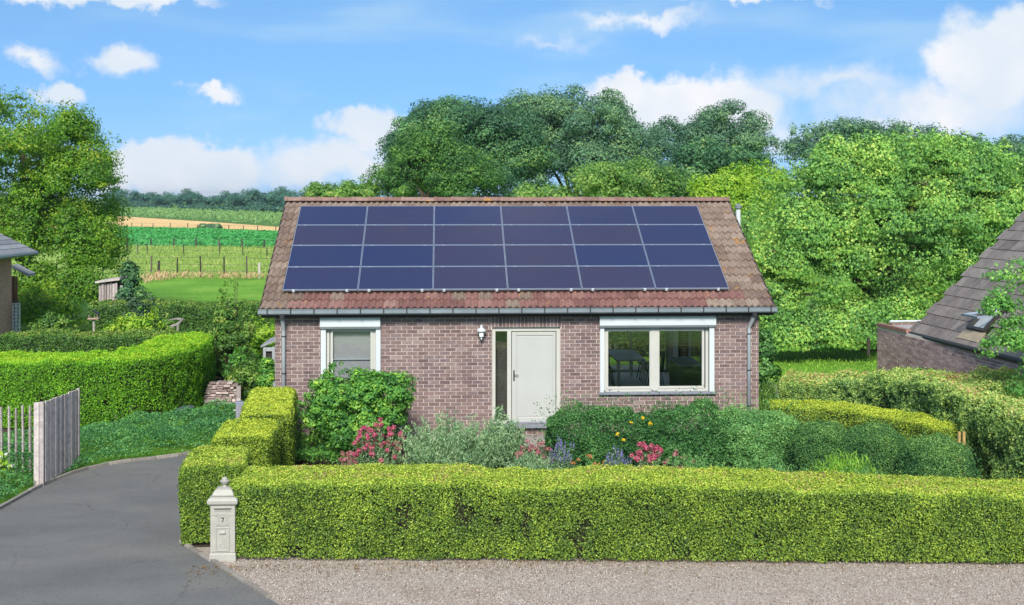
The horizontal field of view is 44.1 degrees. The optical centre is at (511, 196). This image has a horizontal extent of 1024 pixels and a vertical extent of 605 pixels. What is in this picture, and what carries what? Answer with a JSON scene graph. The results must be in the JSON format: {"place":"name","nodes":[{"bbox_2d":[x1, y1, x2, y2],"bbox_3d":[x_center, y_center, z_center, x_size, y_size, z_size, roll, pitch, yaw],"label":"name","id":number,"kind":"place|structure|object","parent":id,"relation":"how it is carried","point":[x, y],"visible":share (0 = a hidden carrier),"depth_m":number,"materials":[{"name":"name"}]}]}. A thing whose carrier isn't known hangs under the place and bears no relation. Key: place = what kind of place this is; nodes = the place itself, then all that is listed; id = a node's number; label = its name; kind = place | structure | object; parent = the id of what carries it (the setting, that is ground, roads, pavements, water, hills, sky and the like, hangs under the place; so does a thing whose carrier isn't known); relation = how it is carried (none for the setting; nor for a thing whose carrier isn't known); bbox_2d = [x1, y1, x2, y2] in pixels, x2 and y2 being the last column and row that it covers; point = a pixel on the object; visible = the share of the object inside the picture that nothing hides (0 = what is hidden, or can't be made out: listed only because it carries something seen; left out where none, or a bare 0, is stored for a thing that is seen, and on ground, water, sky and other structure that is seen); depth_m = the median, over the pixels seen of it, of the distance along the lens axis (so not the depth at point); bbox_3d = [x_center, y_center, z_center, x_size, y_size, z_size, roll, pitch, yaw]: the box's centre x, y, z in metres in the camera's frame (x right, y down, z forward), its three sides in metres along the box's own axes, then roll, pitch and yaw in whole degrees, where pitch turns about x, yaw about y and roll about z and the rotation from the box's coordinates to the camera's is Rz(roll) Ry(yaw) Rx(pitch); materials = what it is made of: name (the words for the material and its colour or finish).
{"place":"outdoors","nodes":[
{"label":"outdoors","id":0,"kind":"place"},
{"bbox_2d":[0,233,38,339],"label":"house","id":1,"kind":"structure","parent":0,"point":[10,248],"depth_m":45.53,"materials":[{"name":"grey brick"}]},
{"bbox_2d":[3,377,221,439],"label":"hedge border soil","id":2,"kind":"structure","parent":0,"point":[5,430],"depth_m":29.36,"materials":[{"name":"brown soil"}]},
{"bbox_2d":[0,326,184,364],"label":"hedge","id":3,"kind":"object","parent":2,"relation":"on","point":[65,340],"visible":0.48,"depth_m":37.06,"materials":[{"name":"green plant"}]},
{"bbox_2d":[0,330,218,427],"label":"hedge","id":4,"kind":"object","parent":2,"relation":"on","point":[161,373],"visible":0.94,"depth_m":30.18,"materials":[{"name":"green plant"}]},
{"bbox_2d":[207,309,251,381],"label":"shrub","id":5,"kind":"object","parent":2,"relation":"on","point":[226,323],"visible":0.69,"depth_m":36.14,"materials":[{"name":"green plant"}]},
{"bbox_2d":[0,455,278,604],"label":"driveway","id":6,"kind":"structure","parent":0,"point":[116,541],"depth_m":19.54,"materials":[{"name":"grey asphalt"}]},
{"bbox_2d":[3,215,278,230],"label":"wheat field","id":7,"kind":"structure","parent":0,"point":[155,222],"depth_m":255.51,"materials":[{"name":"beige plant"}]},
{"bbox_2d":[12,244,273,278],"bbox_3d":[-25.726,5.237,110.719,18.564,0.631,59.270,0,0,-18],"label":"meadow grass","id":8,"kind":"structure","parent":0,"point":[146,258],"depth_m":106.00,"materials":[{"name":"green plant"}]},
{"bbox_2d":[12,207,282,226],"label":"maize field","id":9,"kind":"structure","parent":0,"point":[263,222],"depth_m":298.45,"materials":[{"name":"green plant"}]},
{"bbox_2d":[29,225,277,247],"bbox_3d":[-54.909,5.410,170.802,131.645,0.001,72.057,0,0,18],"label":"beet field","id":10,"kind":"structure","parent":0,"point":[169,245],"depth_m":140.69,"materials":[{"name":"green plant"}]},
{"bbox_2d":[45,278,265,316],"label":"lawn","id":11,"kind":"structure","parent":0,"point":[196,289],"depth_m":74.08,"materials":[{"name":"green plant"}]},
{"bbox_2d":[299,178,375,196],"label":"tree","id":12,"kind":"object","parent":11,"relation":"on","point":[348,188],"visible":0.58,"depth_m":59.06,"materials":[{"name":"green plant"}]},
{"bbox_2d":[0,199,1022,503],"bbox_3d":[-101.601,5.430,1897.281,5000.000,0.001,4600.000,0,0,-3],"label":"ground","id":13,"kind":"structure","parent":0,"point":[816,365],"depth_m":40.72,"materials":[{"name":"green plant"}]},
{"bbox_2d":[0,405,33,473],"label":"paling fence","id":14,"kind":"object","parent":13,"relation":"on","point":[30,443],"visible":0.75,"depth_m":24.23,"materials":[{"name":"grey wood"}]},
{"bbox_2d":[34,402,44,485],"bbox_3d":[-8.852,4.661,23.682,0.174,1.638,0.115,0,0,-3],"label":"gate post","id":15,"kind":"object","parent":13,"relation":"on","point":[39,442],"visible":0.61,"depth_m":23.65,"materials":[{"name":"grey wood"}]},
{"bbox_2d":[45,388,79,481],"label":"gate","id":16,"kind":"structure","parent":15,"relation":"attached to","point":[62,432],"depth_m":24.49,"materials":[{"name":"grey wood"}]},
{"bbox_2d":[27,310,78,335],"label":"shrub","id":17,"kind":"object","parent":13,"relation":"on","point":[48,320],"visible":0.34,"depth_m":41.66,"materials":[{"name":"green plant"}]},
{"bbox_2d":[0,85,136,327],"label":"tree","id":18,"kind":"object","parent":13,"relation":"on","point":[37,191],"visible":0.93,"depth_m":52.87,"materials":[{"name":"green plant"}]},
{"bbox_2d":[0,451,189,508],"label":"stone edging","id":19,"kind":"object","parent":13,"relation":"on","point":[26,492],"visible":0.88,"depth_m":25.00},
{"bbox_2d":[0,398,235,498],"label":"ground cover","id":20,"kind":"object","parent":13,"relation":"on","point":[110,430],"visible":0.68,"depth_m":26.88,"materials":[{"name":"green plant"}]},
{"bbox_2d":[113,259,148,305],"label":"shrub","id":21,"kind":"object","parent":13,"relation":"on","point":[129,281],"visible":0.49,"depth_m":49.77,"materials":[{"name":"green plant"}]},
{"bbox_2d":[102,306,176,336],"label":"shrub","id":22,"kind":"object","parent":13,"relation":"on","point":[128,322],"visible":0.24,"depth_m":40.85,"materials":[{"name":"green plant"}]},
{"bbox_2d":[86,297,274,339],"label":"hedge","id":23,"kind":"object","parent":13,"relation":"on","point":[196,318],"visible":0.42,"depth_m":45.62,"materials":[{"name":"green plant"}]},
{"bbox_2d":[137,270,267,282],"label":"dry grass","id":24,"kind":"structure","parent":13,"relation":"on","point":[150,276],"depth_m":83.75,"materials":[{"name":"beige plant"}]},
{"bbox_2d":[203,380,242,403],"bbox_3d":[-7.617,5.153,33.355,0.982,0.582,0.524,0,0,-3],"label":"stone heap","id":25,"kind":"object","parent":13,"relation":"on","point":[222,389],"visible":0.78,"depth_m":33.23,"materials":[{"name":"beige stone"}]},
{"bbox_2d":[179,534,271,598],"bbox_3d":[-4.599,5.425,19.168,0.516,0.098,4.945,0,0,-27],"label":"stone edging","id":26,"kind":"object","parent":13,"relation":"on","point":[250,584],"visible":0.66,"depth_m":18.19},
{"bbox_2d":[208,278,256,359],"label":"shrub","id":27,"kind":"object","parent":13,"relation":"on","point":[248,333],"visible":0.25,"depth_m":38.48,"materials":[{"name":"green plant"}]},
{"bbox_2d":[224,352,262,398],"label":"shrub","id":28,"kind":"object","parent":13,"relation":"on","point":[245,377],"visible":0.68,"depth_m":33.75,"materials":[{"name":"green plant"}]},
{"bbox_2d":[241,315,274,360],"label":"shrub","id":29,"kind":"object","parent":13,"relation":"on","point":[263,334],"visible":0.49,"depth_m":41.42,"materials":[{"name":"green plant"}]},
{"bbox_2d":[255,356,274,387],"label":"shrub","id":30,"kind":"object","parent":13,"relation":"on","point":[267,376],"visible":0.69,"depth_m":31.47,"materials":[{"name":"green plant"}]},
{"bbox_2d":[358,120,506,196],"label":"tree","id":31,"kind":"object","parent":13,"relation":"on","point":[439,157],"visible":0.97,"depth_m":74.37,"materials":[{"name":"green plant"}]},
{"bbox_2d":[366,94,559,196],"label":"tree","id":32,"kind":"object","parent":13,"relation":"on","point":[511,139],"visible":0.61,"depth_m":81.47,"materials":[{"name":"green plant"}]},
{"bbox_2d":[258,196,776,446],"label":"house","id":33,"kind":"structure","parent":13,"relation":"on","point":[441,350],"depth_m":28.12,"materials":[{"name":"brick"}]},
{"bbox_2d":[320,317,380,392],"bbox_3d":[-3.552,3.521,27.885,1.365,1.755,0.310,0,0,-3],"label":"window","id":34,"kind":"structure","parent":33,"relation":"in","point":[353,341],"depth_m":27.93,"materials":[{"name":"beige plastic"}]},
{"bbox_2d":[492,327,559,427],"bbox_3d":[0.302,4.004,28.252,1.630,2.224,0.610,0,0,-3],"label":"front door","id":35,"kind":"structure","parent":33,"relation":"in","point":[535,355],"depth_m":28.17,"materials":[{"name":"beige plastic"}]},
{"bbox_2d":[608,349,645,385],"bbox_3d":[3.101,4.695,34.665,0.800,0.750,2.300,0,0,-3],"label":"dining table","id":36,"kind":"object","parent":33,"relation":"on","point":[619,355],"visible":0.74,"depth_m":34.14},
{"bbox_2d":[599,315,715,394],"bbox_3d":[3.241,3.524,28.229,2.627,1.758,0.270,0,0,-3],"label":"window","id":37,"kind":"structure","parent":33,"relation":"in","point":[653,324],"depth_m":28.22,"materials":[{"name":"beige plastic"}]},
{"bbox_2d":[668,357,700,385],"bbox_3d":[4.484,4.655,32.687,0.610,0.830,1.660,0,0,-3],"label":"sideboard","id":38,"kind":"object","parent":33,"relation":"on","point":[684,371],"visible":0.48,"depth_m":31.99,"materials":[{"name":"black plastic"}]},
{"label":"panel rails","id":39,"kind":"object","parent":33,"relation":"attached to","visible":0},
{"bbox_2d":[282,267,359,291],"bbox_3d":[-4.279,1.858,28.487,1.655,0.058,1.010,0,27,-3],"label":"solar panel","id":40,"kind":"object","parent":39,"relation":"attached to","point":[346,279],"visible":1,"depth_m":28.45,"materials":[{"name":"glass"}]},
{"bbox_2d":[358,267,432,291],"bbox_3d":[-2.615,1.858,28.576,1.655,0.058,1.010,0,27,-3],"label":"solar panel","id":41,"kind":"object","parent":39,"relation":"attached to","point":[394,278],"visible":1,"depth_m":28.53,"materials":[{"name":"glass"}]},
{"bbox_2d":[433,266,506,291],"bbox_3d":[-0.951,1.858,28.665,1.655,0.058,1.010,0,27,-3],"label":"solar panel","id":42,"kind":"object","parent":39,"relation":"attached to","point":[474,278],"visible":1,"depth_m":28.63,"materials":[{"name":"glass"}]},
{"bbox_2d":[506,266,581,290],"bbox_3d":[0.714,1.858,28.754,1.655,0.058,1.010,0,27,-3],"label":"solar panel","id":43,"kind":"object","parent":39,"relation":"attached to","point":[519,278],"visible":1,"depth_m":28.72,"materials":[{"name":"glass"}]},
{"bbox_2d":[578,266,654,290],"bbox_3d":[2.378,1.858,28.843,1.655,0.058,1.010,0,27,-3],"label":"solar panel","id":44,"kind":"object","parent":39,"relation":"attached to","point":[592,278],"visible":1,"depth_m":28.80,"materials":[{"name":"glass"}]},
{"bbox_2d":[650,266,728,290],"bbox_3d":[4.042,1.858,28.933,1.655,0.058,1.010,0,27,-3],"label":"solar panel","id":45,"kind":"object","parent":39,"relation":"attached to","point":[665,278],"visible":1,"depth_m":28.90,"materials":[{"name":"glass"}]},
{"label":"panel rails","id":46,"kind":"object","parent":33,"relation":"attached to","visible":0},
{"bbox_2d":[288,245,362,266],"bbox_3d":[-4.327,1.389,29.384,1.655,0.039,1.005,0,27,-3],"label":"solar panel","id":47,"kind":"object","parent":46,"relation":"attached to","point":[325,255],"visible":1,"depth_m":29.38,"materials":[{"name":"glass"}]},
{"bbox_2d":[361,245,432,266],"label":"solar panel","id":48,"kind":"object","parent":46,"relation":"attached to","point":[397,255],"visible":1,"depth_m":29.46,"materials":[{"name":"glass"}]},
{"bbox_2d":[434,245,505,266],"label":"solar panel","id":49,"kind":"object","parent":46,"relation":"attached to","point":[465,255],"visible":1,"depth_m":29.55,"materials":[{"name":"glass"}]},
{"bbox_2d":[504,245,576,265],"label":"solar panel","id":50,"kind":"object","parent":46,"relation":"attached to","point":[540,255],"visible":1,"depth_m":29.64,"materials":[{"name":"glass"}]},
{"bbox_2d":[574,245,648,265],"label":"solar panel","id":51,"kind":"object","parent":46,"relation":"attached to","point":[610,255],"visible":1,"depth_m":29.72,"materials":[{"name":"glass"}]},
{"bbox_2d":[644,245,719,266],"bbox_3d":[3.994,1.389,29.829,1.655,0.039,1.005,0,27,-3],"label":"solar panel","id":52,"kind":"object","parent":46,"relation":"attached to","point":[680,255],"visible":1,"depth_m":29.80,"materials":[{"name":"glass"}]},
{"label":"panel rails","id":53,"kind":"object","parent":33,"relation":"attached to","visible":0},
{"bbox_2d":[292,225,364,244],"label":"solar panel","id":54,"kind":"object","parent":53,"relation":"attached to","point":[329,235],"visible":1,"depth_m":30.28,"materials":[{"name":"glass"}]},
{"bbox_2d":[363,225,433,244],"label":"solar panel","id":55,"kind":"object","parent":53,"relation":"attached to","point":[399,235],"visible":1,"depth_m":30.36,"materials":[{"name":"glass"}]},
{"bbox_2d":[434,225,503,244],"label":"solar panel","id":56,"kind":"object","parent":53,"relation":"attached to","point":[468,234],"visible":1,"depth_m":30.45,"materials":[{"name":"glass"}]},
{"bbox_2d":[503,225,573,244],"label":"solar panel","id":57,"kind":"object","parent":53,"relation":"attached to","point":[537,234],"visible":1,"depth_m":30.53,"materials":[{"name":"glass"}]},
{"bbox_2d":[570,225,642,244],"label":"solar panel","id":58,"kind":"object","parent":53,"relation":"attached to","point":[605,234],"visible":1,"depth_m":30.62,"materials":[{"name":"glass"}]},
{"bbox_2d":[638,225,711,245],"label":"solar panel","id":59,"kind":"object","parent":53,"relation":"attached to","point":[674,235],"visible":1,"depth_m":30.70,"materials":[{"name":"glass"}]},
{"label":"panel rails","id":60,"kind":"object","parent":33,"relation":"attached to","visible":0},
{"bbox_2d":[297,206,366,224],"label":"solar panel","id":61,"kind":"object","parent":60,"relation":"attached to","point":[332,215],"visible":1,"depth_m":31.17,"materials":[{"name":"glass"}]},
{"bbox_2d":[366,206,433,224],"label":"solar panel","id":62,"kind":"object","parent":60,"relation":"attached to","point":[400,215],"visible":1,"depth_m":31.25,"materials":[{"name":"glass"}]},
{"bbox_2d":[434,206,501,224],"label":"solar panel","id":63,"kind":"object","parent":60,"relation":"attached to","point":[467,215],"visible":1,"depth_m":31.34,"materials":[{"name":"glass"}]},
{"bbox_2d":[501,206,569,225],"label":"solar panel","id":64,"kind":"object","parent":60,"relation":"attached to","point":[534,215],"visible":1,"depth_m":31.43,"materials":[{"name":"glass"}]},
{"bbox_2d":[567,206,636,224],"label":"solar panel","id":65,"kind":"object","parent":60,"relation":"attached to","point":[601,215],"visible":1,"depth_m":31.51,"materials":[{"name":"glass"}]},
{"bbox_2d":[632,206,703,224],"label":"solar panel","id":66,"kind":"object","parent":60,"relation":"attached to","point":[667,215],"visible":1,"depth_m":31.60,"materials":[{"name":"glass"}]},
{"bbox_2d":[475,83,670,196],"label":"tree","id":67,"kind":"object","parent":13,"relation":"on","point":[578,134],"visible":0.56,"depth_m":85.17,"materials":[{"name":"green plant"}]},
{"bbox_2d":[511,155,693,196],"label":"tree","id":68,"kind":"object","parent":13,"relation":"on","point":[636,178],"visible":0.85,"depth_m":58.59,"materials":[{"name":"green plant"}]},
{"bbox_2d":[645,98,785,168],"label":"tree","id":69,"kind":"object","parent":13,"relation":"on","point":[713,123],"visible":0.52,"depth_m":94.51,"materials":[{"name":"green plant"}]},
{"bbox_2d":[664,136,772,201],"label":"tree","id":70,"kind":"object","parent":13,"relation":"on","point":[697,158],"visible":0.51,"depth_m":70.61,"materials":[{"name":"green plant"}]},
{"bbox_2d":[685,158,794,233],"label":"tree","id":71,"kind":"object","parent":13,"relation":"on","point":[737,187],"visible":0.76,"depth_m":54.97,"materials":[{"name":"green plant"}]},
{"bbox_2d":[759,326,781,386],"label":"shrub","id":72,"kind":"object","parent":13,"relation":"on","point":[766,348],"visible":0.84,"depth_m":34.82,"materials":[{"name":"green plant"}]},
{"bbox_2d":[779,115,890,198],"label":"tree","id":73,"kind":"object","parent":13,"relation":"on","point":[794,148],"visible":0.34,"depth_m":110.13,"materials":[{"name":"green plant"}]},
{"bbox_2d":[741,126,1023,351],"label":"walnut tree","id":74,"kind":"object","parent":13,"relation":"on","point":[961,197],"visible":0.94,"depth_m":42.70,"materials":[{"name":"green plant"}]},
{"bbox_2d":[878,118,957,255],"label":"tree","id":75,"kind":"object","parent":13,"relation":"on","point":[901,128],"visible":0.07,"depth_m":114.86,"materials":[{"name":"green plant"}]},
{"bbox_2d":[876,211,1023,389],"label":"house","id":76,"kind":"structure","parent":13,"relation":"on","point":[950,329],"depth_m":31.17,"materials":[{"name":"grey tile"}]},
{"bbox_2d":[0,0,1023,198],"label":"sky","id":77,"kind":"structure","parent":0,"point":[208,97],"materials":[{"name":"blue"}]},
{"bbox_2d":[187,442,991,546],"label":"garden soil","id":78,"kind":"structure","parent":0,"point":[302,461],"depth_m":25.92,"materials":[{"name":"brown soil"}]},
{"bbox_2d":[177,444,255,545],"bbox_3d":[-4.753,4.752,20.311,1.224,1.357,1.597,0,0,-3],"label":"hedge","id":79,"kind":"object","parent":78,"relation":"on","point":[199,483],"visible":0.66,"depth_m":19.63,"materials":[{"name":"green plant"}]},
{"bbox_2d":[209,417,281,482],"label":"hedge","id":80,"kind":"object","parent":78,"relation":"on","point":[259,439],"visible":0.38,"depth_m":22.05,"materials":[{"name":"green plant"}]},
{"bbox_2d":[239,386,298,479],"bbox_3d":[-4.901,4.718,25.541,1.190,1.425,3.573,0,0,-8],"label":"hedge","id":81,"kind":"object","parent":78,"relation":"on","point":[278,405],"visible":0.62,"depth_m":24.63,"materials":[{"name":"green plant"}]},
{"bbox_2d":[295,430,362,463],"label":"ground cover","id":82,"kind":"object","parent":78,"relation":"on","point":[313,452],"visible":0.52,"depth_m":25.59,"materials":[{"name":"green plant"}]},
{"bbox_2d":[295,360,417,456],"bbox_3d":[-3.188,4.437,26.186,2.365,2.074,2.264,0,0,-34],"label":"shrub","id":83,"kind":"object","parent":78,"relation":"on","point":[336,416],"visible":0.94,"depth_m":25.82,"materials":[{"name":"green plant"}]},
{"bbox_2d":[344,417,405,474],"bbox_3d":[-2.666,4.874,24.592,1.215,1.166,0.835,0,0,-3],"label":"valerian","id":84,"kind":"object","parent":78,"relation":"on","point":[371,438],"visible":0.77,"depth_m":24.54,"materials":[{"name":"pink plant"}]},
{"bbox_2d":[395,408,512,478],"bbox_3d":[-1.119,4.781,24.235,2.284,1.427,1.610,0,0,-3],"label":"silver shrub","id":85,"kind":"object","parent":78,"relation":"on","point":[471,447],"visible":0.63,"depth_m":23.98,"materials":[{"name":"green plant"}]},
{"bbox_2d":[481,405,527,468],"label":"silver shrub","id":86,"kind":"object","parent":78,"relation":"on","point":[518,442],"visible":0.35,"depth_m":24.52,"materials":[{"name":"green plant"}]},
{"bbox_2d":[502,450,562,483],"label":"silver shrub","id":87,"kind":"object","parent":78,"relation":"on","point":[528,465],"visible":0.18,"depth_m":22.77,"materials":[{"name":"green plant"}]},
{"bbox_2d":[530,386,680,466],"bbox_3d":[1.849,4.568,25.187,3.178,1.725,2.650,0,0,-3],"label":"shrub","id":88,"kind":"object","parent":78,"relation":"on","point":[596,444],"visible":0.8,"depth_m":24.66,"materials":[{"name":"green plant"}]},
{"bbox_2d":[629,441,667,466],"bbox_3d":[2.561,4.995,23.593,0.710,0.912,0.544,0,0,-3],"label":"valerian","id":89,"kind":"object","parent":78,"relation":"on","point":[651,457],"visible":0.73,"depth_m":23.53,"materials":[{"name":"pink plant"}]},
{"bbox_2d":[620,385,754,467],"bbox_3d":[3.429,4.568,25.224,2.770,1.724,2.641,0,0,-3],"label":"shrub","id":90,"kind":"object","parent":78,"relation":"on","point":[685,439],"visible":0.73,"depth_m":24.63,"materials":[{"name":"green plant"}]},
{"bbox_2d":[686,390,816,468],"bbox_3d":[4.741,4.616,25.180,2.690,1.628,2.621,0,0,-3],"label":"shrub","id":91,"kind":"object","parent":78,"relation":"on","point":[759,445],"visible":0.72,"depth_m":24.50,"materials":[{"name":"green plant"}]},
{"bbox_2d":[785,416,854,487],"bbox_3d":[5.831,4.763,23.805,1.411,1.333,1.536,0,0,-3],"label":"conifer","id":92,"kind":"object","parent":78,"relation":"on","point":[817,444],"visible":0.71,"depth_m":23.41,"materials":[{"name":"green plant"}]},
{"bbox_2d":[806,448,881,483],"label":"grass tuft","id":93,"kind":"object","parent":78,"relation":"on","point":[838,466],"visible":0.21,"depth_m":22.48,"materials":[{"name":"green plant"}]},
{"bbox_2d":[830,415,909,476],"bbox_3d":[6.676,4.740,23.376,1.613,1.379,1.658,0,0,-3],"label":"conifer","id":94,"kind":"object","parent":78,"relation":"on","point":[880,450],"visible":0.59,"depth_m":22.97,"materials":[{"name":"green plant"}]},
{"bbox_2d":[768,398,974,459],"bbox_3d":[7.433,4.878,26.128,1.720,1.103,4.914,0,0,-42],"label":"hedge","id":95,"kind":"object","parent":78,"relation":"on","point":[919,423],"visible":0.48,"depth_m":26.31,"materials":[{"name":"green plant"}]},
{"bbox_2d":[777,364,1023,495],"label":"hedge","id":96,"kind":"object","parent":78,"relation":"on","point":[984,407],"visible":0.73,"depth_m":25.45,"materials":[{"name":"green plant"}]},
{"bbox_2d":[888,428,988,488],"bbox_3d":[7.479,4.750,22.184,1.686,1.360,1.599,0,0,-3],"label":"conifer","id":97,"kind":"object","parent":78,"relation":"on","point":[939,460],"visible":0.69,"depth_m":21.81,"materials":[{"name":"green plant"}]},
{"bbox_2d":[974,256,1023,397],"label":"tree","id":98,"kind":"object","parent":78,"relation":"on","point":[1014,339],"visible":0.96,"depth_m":24.32,"materials":[{"name":"green plant"}]},
{"bbox_2d":[516,331,699,356],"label":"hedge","id":99,"kind":"object","parent":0,"point":[620,340],"visible":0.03,"depth_m":42.93,"materials":[{"name":"green plant"}]},
{"bbox_2d":[195,547,1023,604],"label":"gravel strip","id":100,"kind":"object","parent":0,"point":[715,598],"visible":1,"depth_m":17.78,"materials":[{"name":"beige gravel"}]},
{"bbox_2d":[207,477,241,561],"bbox_3d":[-4.311,4.815,18.980,0.451,1.230,0.451,0,0,-3],"label":"post box","id":101,"kind":"object","parent":100,"relation":"on","point":[222,502],"visible":0.97,"depth_m":18.79,"materials":[{"name":"beige metal"}]},
{"bbox_2d":[185,558,1023,601],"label":"fallen leaves","id":102,"kind":"object","parent":100,"relation":"on","point":[516,566],"visible":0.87,"depth_m":18.47,"materials":[{"name":"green plant"}]},
{"bbox_2d":[229,460,1023,563],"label":"hedge","id":103,"kind":"object","parent":100,"relation":"on","point":[600,514],"visible":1,"depth_m":18.80,"materials":[{"name":"green plant"}]},
{"bbox_2d":[759,340,876,379],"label":"garden grass","id":104,"kind":"structure","parent":0,"point":[846,359],"depth_m":41.54,"materials":[{"name":"green plant"}]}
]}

